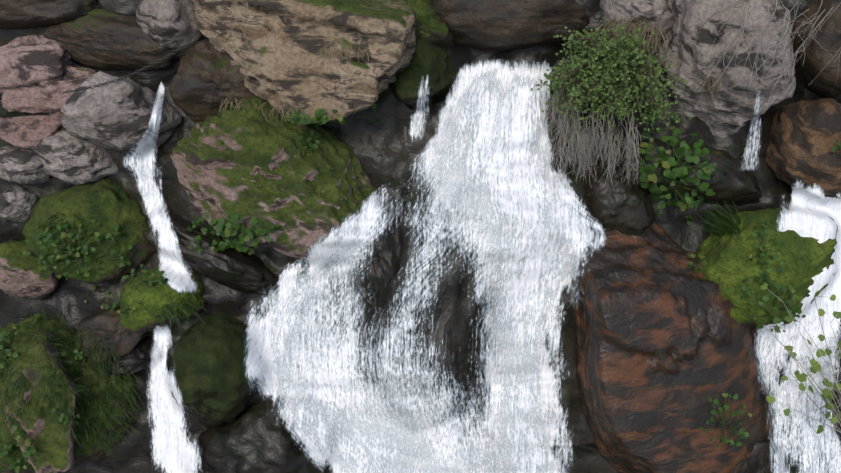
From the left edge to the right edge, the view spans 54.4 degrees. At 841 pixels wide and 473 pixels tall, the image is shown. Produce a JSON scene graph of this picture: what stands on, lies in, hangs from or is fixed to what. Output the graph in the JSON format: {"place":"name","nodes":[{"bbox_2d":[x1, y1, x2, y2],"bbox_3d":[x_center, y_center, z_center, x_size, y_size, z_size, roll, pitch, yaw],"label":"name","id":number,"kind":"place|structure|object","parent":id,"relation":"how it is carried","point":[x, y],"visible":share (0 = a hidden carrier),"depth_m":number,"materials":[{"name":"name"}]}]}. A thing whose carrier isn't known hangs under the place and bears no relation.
{"place":"outdoors","nodes":[
{"label":"outdoors","id":0,"kind":"place"},
{"bbox_2d":[0,0,840,472],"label":"bedrock","id":1,"kind":"structure","parent":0,"point":[384,152],"depth_m":5.07,"materials":[{"name":"grey stone"}]},
{"bbox_2d":[0,319,25,368],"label":"plant","id":2,"kind":"object","parent":1,"relation":"on","point":[3,335],"visible":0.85,"depth_m":5.06,"materials":[{"name":"green plant"}]},
{"bbox_2d":[0,185,38,222],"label":"rock","id":3,"kind":"object","parent":1,"relation":"on","point":[17,202],"visible":0.92,"depth_m":4.98,"materials":[{"name":"grey stone"}]},
{"bbox_2d":[0,146,49,183],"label":"rock","id":4,"kind":"object","parent":1,"relation":"on","point":[20,165],"visible":0.79,"depth_m":4.93,"materials":[{"name":"grey stone"}]},
{"bbox_2d":[0,239,58,299],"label":"rock","id":5,"kind":"object","parent":1,"relation":"on","point":[21,274],"visible":0.79,"depth_m":5.02,"materials":[{"name":"stone"}]},
{"bbox_2d":[0,115,65,148],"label":"rock","id":6,"kind":"object","parent":1,"relation":"on","point":[28,131],"visible":0.71,"depth_m":4.92,"materials":[{"name":"pink stone"}]},
{"bbox_2d":[0,34,73,94],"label":"rock","id":7,"kind":"object","parent":1,"relation":"on","point":[34,60],"visible":0.71,"depth_m":4.82,"materials":[{"name":"pink stone"}]},
{"bbox_2d":[3,330,76,472],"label":"grey rock","id":8,"kind":"object","parent":1,"relation":"on","point":[53,453],"visible":0.81,"depth_m":4.88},
{"bbox_2d":[0,425,39,472],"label":"plant","id":9,"kind":"object","parent":8,"relation":"on","point":[10,447],"visible":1,"depth_m":4.89,"materials":[{"name":"green plant"}]},
{"bbox_2d":[51,408,79,423],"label":"small plant","id":10,"kind":"object","parent":8,"relation":"on","point":[62,414],"visible":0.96,"depth_m":4.82,"materials":[{"name":"green plant"}]},
{"bbox_2d":[8,308,73,350],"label":"grass","id":11,"kind":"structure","parent":1,"relation":"on","point":[62,326],"depth_m":5.15,"materials":[{"name":"green plant"}]},
{"bbox_2d":[1,65,96,113],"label":"rock","id":12,"kind":"object","parent":1,"relation":"on","point":[44,96],"visible":0.4,"depth_m":4.89,"materials":[{"name":"pink stone"}]},
{"bbox_2d":[0,0,103,28],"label":"rock","id":13,"kind":"object","parent":1,"relation":"on","point":[20,14],"visible":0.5,"depth_m":4.78,"materials":[{"name":"grey stone"}]},
{"bbox_2d":[53,110,61,116],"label":"rock","id":14,"kind":"object","parent":1,"relation":"on","point":[57,113],"visible":0.04,"depth_m":4.93,"materials":[{"name":"stone"}]},
{"bbox_2d":[0,313,138,472],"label":"mossy rock","id":15,"kind":"object","parent":1,"relation":"on","point":[79,453],"visible":0.21,"depth_m":5.12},
{"bbox_2d":[0,356,35,434],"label":"grass","id":16,"kind":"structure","parent":15,"relation":"on","point":[13,390],"depth_m":4.84,"materials":[{"name":"green plant"}]},
{"bbox_2d":[61,346,86,359],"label":"small plant","id":17,"kind":"object","parent":15,"relation":"on","point":[76,352],"visible":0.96,"depth_m":5.01,"materials":[{"name":"green plant"}]},
{"bbox_2d":[31,129,117,184],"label":"rock","id":18,"kind":"object","parent":1,"relation":"on","point":[65,156],"visible":0.75,"depth_m":4.94,"materials":[{"name":"grey stone"}]},
{"bbox_2d":[23,179,157,283],"bbox_3d":[-2.061,-0.042,5.161,0.881,0.610,0.712,1,52,1],"label":"mossy rock","id":19,"kind":"object","parent":1,"relation":"on","point":[108,204],"visible":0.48,"depth_m":4.97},
{"bbox_2d":[23,233,62,276],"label":"plant","id":20,"kind":"object","parent":19,"relation":"on","point":[39,243],"visible":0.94,"depth_m":4.86,"materials":[{"name":"green plant"}]},
{"bbox_2d":[36,213,92,244],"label":"grass","id":21,"kind":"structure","parent":19,"relation":"on","point":[61,229],"depth_m":4.87,"materials":[{"name":"green plant"}]},
{"bbox_2d":[34,219,132,279],"bbox_3d":[-2.032,0.081,4.896,0.576,0.298,0.257,-7,52,-6],"label":"plant","id":22,"kind":"object","parent":19,"relation":"on","point":[75,250],"visible":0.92,"depth_m":4.89,"materials":[{"name":"green plant"}]},
{"bbox_2d":[38,327,146,456],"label":"grass","id":23,"kind":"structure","parent":1,"relation":"on","point":[77,430],"depth_m":5.04,"materials":[{"name":"green plant"}]},
{"bbox_2d":[37,8,179,70],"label":"rock","id":24,"kind":"object","parent":1,"relation":"on","point":[102,39],"visible":0.75,"depth_m":4.83,"materials":[{"name":"brown stone"}]},
{"bbox_2d":[76,305,146,363],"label":"rock","id":25,"kind":"object","parent":1,"relation":"on","point":[105,323],"visible":0.54,"depth_m":5.04,"materials":[{"name":"stone"}]},
{"bbox_2d":[84,285,141,312],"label":"leafy plant","id":26,"kind":"object","parent":1,"relation":"on","point":[115,304],"visible":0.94,"depth_m":5.00,"materials":[{"name":"green plant"}]},
{"bbox_2d":[61,71,181,152],"bbox_3d":[-1.770,-0.670,4.961,0.516,0.683,0.572,28,57,20],"label":"boulder","id":27,"kind":"object","parent":1,"relation":"on","point":[114,116],"visible":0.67,"depth_m":4.73,"materials":[{"name":"grey stone"}]},
{"bbox_2d":[101,336,153,375],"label":"rock","id":28,"kind":"object","parent":1,"relation":"on","point":[137,359],"visible":0.46,"depth_m":5.08,"materials":[{"name":"grey stone"}]},
{"bbox_2d":[121,262,167,285],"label":"leafy plant","id":29,"kind":"object","parent":1,"relation":"on","point":[160,282],"visible":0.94,"depth_m":4.93,"materials":[{"name":"green plant"}]},
{"bbox_2d":[120,82,196,293],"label":"waterfall","id":30,"kind":"structure","parent":1,"relation":"on","point":[171,261],"depth_m":4.96,"materials":[{"name":"liquid"}]},
{"bbox_2d":[118,267,204,331],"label":"mossy rock","id":31,"kind":"object","parent":1,"relation":"on","point":[152,298],"visible":0.62,"depth_m":4.96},
{"bbox_2d":[149,296,205,332],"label":"grass tuft","id":32,"kind":"object","parent":31,"relation":"on","point":[188,308],"depth_m":4.94,"materials":[{"name":"green plant"}]},
{"bbox_2d":[136,0,205,59],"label":"rock","id":33,"kind":"object","parent":1,"relation":"on","point":[171,25],"visible":0.58,"depth_m":4.74,"materials":[{"name":"grey stone"}]},
{"bbox_2d":[146,324,201,472],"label":"waterfall","id":34,"kind":"structure","parent":1,"relation":"on","point":[174,450],"depth_m":5.19,"materials":[{"name":"liquid"}]},
{"bbox_2d":[142,211,278,294],"bbox_3d":[-1.273,0.110,5.100,0.824,0.511,0.315,17,54,13],"label":"rock","id":35,"kind":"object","parent":1,"relation":"on","point":[234,268],"depth_m":4.99,"materials":[{"name":"grey stone"}]},
{"bbox_2d":[169,38,255,122],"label":"dark boulder","id":36,"kind":"object","parent":1,"relation":"on","point":[207,79],"visible":0.52,"depth_m":4.82,"materials":[{"name":"brown stone"}]},
{"bbox_2d":[169,310,258,428],"bbox_3d":[-1.254,0.818,5.239,0.584,0.749,0.790,1,52,1],"label":"dark boulder","id":37,"kind":"object","parent":1,"relation":"on","point":[209,370],"visible":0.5,"depth_m":4.93,"materials":[{"name":"green plant"}]},
{"bbox_2d":[186,212,260,254],"bbox_3d":[-1.188,-0.003,4.913,0.552,0.566,0.294,16,54,12],"label":"plant","id":38,"kind":"object","parent":1,"relation":"on","point":[228,232],"visible":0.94,"depth_m":4.78,"materials":[{"name":"green plant"}]},
{"bbox_2d":[196,397,326,472],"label":"dark rock","id":39,"kind":"object","parent":1,"relation":"on","point":[253,437],"visible":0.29,"depth_m":5.08,"materials":[{"name":"grey stone"}]},
{"bbox_2d":[170,96,381,260],"bbox_3d":[-0.789,-0.358,5.022,1.367,0.931,1.073,28,57,20],"label":"mossy rock","id":40,"kind":"object","parent":1,"relation":"on","point":[248,164],"visible":0.67,"depth_m":4.79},
{"bbox_2d":[244,219,278,241],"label":"plant","id":41,"kind":"object","parent":40,"relation":"on","point":[260,231],"visible":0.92,"depth_m":4.74,"materials":[{"name":"green plant"}]},
{"bbox_2d":[220,97,304,132],"bbox_3d":[-0.903,-0.729,4.759,0.614,0.276,0.214,21,55,16],"label":"grass tuft","id":42,"kind":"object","parent":40,"relation":"on","point":[231,104],"depth_m":4.78,"materials":[{"name":"green plant"}]},
{"bbox_2d":[283,110,304,124],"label":"plant row","id":43,"kind":"object","parent":40,"relation":"on","point":[289,118],"visible":0.92,"depth_m":4.53,"materials":[{"name":"green plant"}]},
{"bbox_2d":[297,131,319,152],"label":"plant row","id":44,"kind":"object","parent":40,"relation":"on","point":[309,140],"visible":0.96,"depth_m":4.76,"materials":[{"name":"green plant"}]},
{"bbox_2d":[297,146,324,164],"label":"plant","id":45,"kind":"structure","parent":40,"relation":"on","point":[305,153],"depth_m":4.79,"materials":[{"name":"green plant"}]},
{"bbox_2d":[192,0,417,124],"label":"rock","id":46,"kind":"object","parent":1,"relation":"on","point":[272,48],"visible":0.96,"depth_m":4.56,"materials":[{"name":"brown stone"}]},
{"bbox_2d":[320,46,369,63],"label":"grass tuft","id":47,"kind":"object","parent":46,"relation":"on","point":[336,51],"depth_m":4.51,"materials":[{"name":"plant"}]},
{"bbox_2d":[290,104,379,125],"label":"plant row","id":48,"kind":"object","parent":1,"relation":"on","point":[323,119],"visible":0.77,"depth_m":4.57,"materials":[{"name":"green plant"}]},
{"bbox_2d":[353,199,402,307],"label":"fallen rock","id":49,"kind":"object","parent":1,"relation":"on","point":[383,265],"depth_m":4.90,"materials":[{"name":"grey stone"}]},
{"bbox_2d":[406,75,429,147],"bbox_3d":[-0.007,-0.772,4.869,0.242,0.519,0.272,1,52,1],"label":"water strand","id":50,"kind":"object","parent":1,"relation":"on","point":[417,123],"visible":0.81,"depth_m":4.96,"materials":[{"name":"liquid"}]},
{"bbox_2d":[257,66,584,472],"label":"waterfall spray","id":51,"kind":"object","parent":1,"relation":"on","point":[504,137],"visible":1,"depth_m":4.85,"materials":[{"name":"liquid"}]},
{"bbox_2d":[389,37,456,109],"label":"mossy rock","id":52,"kind":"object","parent":1,"relation":"on","point":[436,64],"depth_m":4.80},
{"bbox_2d":[359,184,491,421],"bbox_3d":[0.117,0.508,5.254,1.018,1.384,1.235,1,52,1],"label":"fallen rock","id":53,"kind":"object","parent":1,"relation":"on","point":[455,312],"depth_m":4.91,"materials":[{"name":"grey stone"}]},
{"bbox_2d":[403,0,454,47],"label":"mossy rock","id":54,"kind":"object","parent":1,"relation":"on","point":[431,28],"depth_m":4.74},
{"bbox_2d":[432,0,589,51],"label":"rock","id":55,"kind":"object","parent":1,"relation":"on","point":[501,25],"depth_m":4.70,"materials":[{"name":"brown stone"}]},
{"bbox_2d":[448,163,592,253],"bbox_3d":[0.625,-0.088,5.167,1.070,0.741,0.735,1,52,1],"label":"fallen rock","id":56,"kind":"object","parent":1,"relation":"on","point":[578,188],"visible":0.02,"depth_m":4.97,"materials":[{"name":"black stone"}]},
{"bbox_2d":[531,20,692,190],"bbox_3d":[1.066,-0.804,4.694,0.883,1.014,0.792,1,52,1],"label":"hanging bush","id":57,"kind":"object","parent":1,"relation":"on","point":[608,62],"visible":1,"depth_m":4.59,"materials":[{"name":"green plant"}]},
{"bbox_2d":[580,155,655,234],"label":"dark rock","id":58,"kind":"object","parent":1,"relation":"on","point":[623,208],"visible":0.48,"depth_m":4.88,"materials":[{"name":"grey stone"}]},
{"bbox_2d":[590,16,668,56],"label":"dry grass","id":59,"kind":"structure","parent":1,"relation":"on","point":[635,27],"depth_m":4.67,"materials":[{"name":"plant"}]},
{"bbox_2d":[599,0,675,57],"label":"rock","id":60,"kind":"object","parent":1,"relation":"on","point":[660,14],"depth_m":4.68,"materials":[{"name":"grey stone"}]},
{"bbox_2d":[572,220,773,472],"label":"boulder","id":61,"kind":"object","parent":1,"relation":"on","point":[665,346],"depth_m":4.79,"materials":[{"name":"brown stone"}]},
{"bbox_2d":[687,254,704,272],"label":"plant","id":62,"kind":"object","parent":61,"relation":"on","point":[695,266],"visible":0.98,"depth_m":4.84,"materials":[{"name":"green plant"}]},
{"bbox_2d":[699,393,751,446],"bbox_3d":[1.791,1.068,4.782,0.331,0.278,0.246,1,52,1],"label":"leafy plant","id":63,"kind":"object","parent":61,"relation":"on","point":[742,433],"visible":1,"depth_m":4.78,"materials":[{"name":"green plant"}]},
{"bbox_2d":[632,105,715,224],"bbox_3d":[1.446,-0.393,4.914,0.490,0.611,0.665,-27,57,-20],"label":"ivy plant","id":64,"kind":"object","parent":1,"relation":"on","point":[684,151],"visible":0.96,"depth_m":4.74,"materials":[{"name":"green plant"}]},
{"bbox_2d":[622,139,761,205],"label":"dark rock","id":65,"kind":"object","parent":1,"relation":"on","point":[730,181],"visible":0.48,"depth_m":4.84,"materials":[{"name":"grey stone"}]},
{"bbox_2d":[689,200,740,235],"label":"grass tuft","id":66,"kind":"object","parent":1,"relation":"on","point":[721,220],"visible":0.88,"depth_m":4.90,"materials":[{"name":"green plant"}]},
{"bbox_2d":[650,0,795,138],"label":"rock","id":67,"kind":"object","parent":1,"relation":"on","point":[723,112],"depth_m":4.50,"materials":[{"name":"grey stone"}]},
{"bbox_2d":[701,76,719,97],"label":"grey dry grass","id":68,"kind":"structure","parent":67,"relation":"attached to","point":[711,83],"depth_m":4.57,"materials":[{"name":"grey plant"}]},
{"bbox_2d":[740,89,761,170],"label":"small waterfall","id":69,"kind":"object","parent":67,"relation":"attached to","point":[749,150],"visible":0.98,"depth_m":4.89,"materials":[{"name":"liquid"}]},
{"bbox_2d":[695,0,840,101],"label":"hanging twigs","id":70,"kind":"object","parent":67,"relation":"attached to","point":[780,40],"visible":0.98,"depth_m":4.24,"materials":[{"name":"brown plant"}]},
{"bbox_2d":[740,441,774,472],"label":"rock","id":71,"kind":"object","parent":1,"relation":"on","point":[758,460],"visible":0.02,"depth_m":5.03,"materials":[{"name":"grey stone"}]},
{"bbox_2d":[696,208,837,328],"bbox_3d":[2.071,0.221,5.028,0.885,0.786,0.695,-32,58,-22],"label":"mossy rock","id":72,"kind":"object","parent":1,"relation":"on","point":[728,267],"visible":0.5,"depth_m":4.76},
{"bbox_2d":[744,220,784,274],"bbox_3d":[1.976,0.053,4.699,0.208,0.173,0.243,32,59,23],"label":"plant","id":73,"kind":"object","parent":72,"relation":"on","point":[761,247],"visible":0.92,"depth_m":4.69,"materials":[{"name":"green plant"}]},
{"bbox_2d":[742,262,810,332],"bbox_3d":[2.152,0.424,4.816,0.643,0.630,0.291,-4,52,-3],"label":"plant","id":74,"kind":"object","parent":72,"relation":"on","point":[768,295],"visible":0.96,"depth_m":4.68,"materials":[{"name":"green plant"}]},
{"bbox_2d":[753,181,840,472],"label":"waterfall","id":75,"kind":"structure","parent":1,"relation":"on","point":[809,212],"depth_m":5.01,"materials":[{"name":"liquid"}]},
{"bbox_2d":[761,283,840,433],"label":"leafy branches","id":76,"kind":"object","parent":75,"relation":"on","point":[827,395],"visible":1,"depth_m":4.71,"materials":[{"name":"green plant"}]},
{"bbox_2d":[765,98,840,197],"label":"orange rock","id":77,"kind":"object","parent":1,"relation":"on","point":[805,136],"visible":0.77,"depth_m":4.71,"materials":[{"name":"brown stone"}]},
{"bbox_2d":[831,142,840,151],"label":"plant","id":78,"kind":"object","parent":77,"relation":"on","point":[834,148],"visible":1,"depth_m":4.59,"materials":[{"name":"green plant"}]},
{"bbox_2d":[791,0,840,97],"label":"rock","id":79,"kind":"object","parent":1,"relation":"on","point":[817,59],"depth_m":4.74,"materials":[{"name":"stone"}]},
{"bbox_2d":[830,329,840,407],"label":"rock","id":80,"kind":"object","parent":1,"relation":"on","point":[836,392],"depth_m":4.96,"materials":[{"name":"grey stone"}]},
{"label":"ground","id":81,"kind":"structure","parent":0,"visible":0},
{"bbox_2d":[59,40,191,94],"bbox_3d":[-1.592,-0.902,4.384,0.804,0.343,0.015,-1,52,-1],"label":"chain","id":82,"kind":"object","parent":81,"relation":"on","point":[162,59],"visible":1,"depth_m":4.42,"materials":[{"name":"grey metal"}]},
{"bbox_2d":[243,58,608,472],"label":"waterfall","id":83,"kind":"structure","parent":81,"relation":"on","point":[342,366],"depth_m":4.97,"materials":[{"name":"liquid"}]}
]}

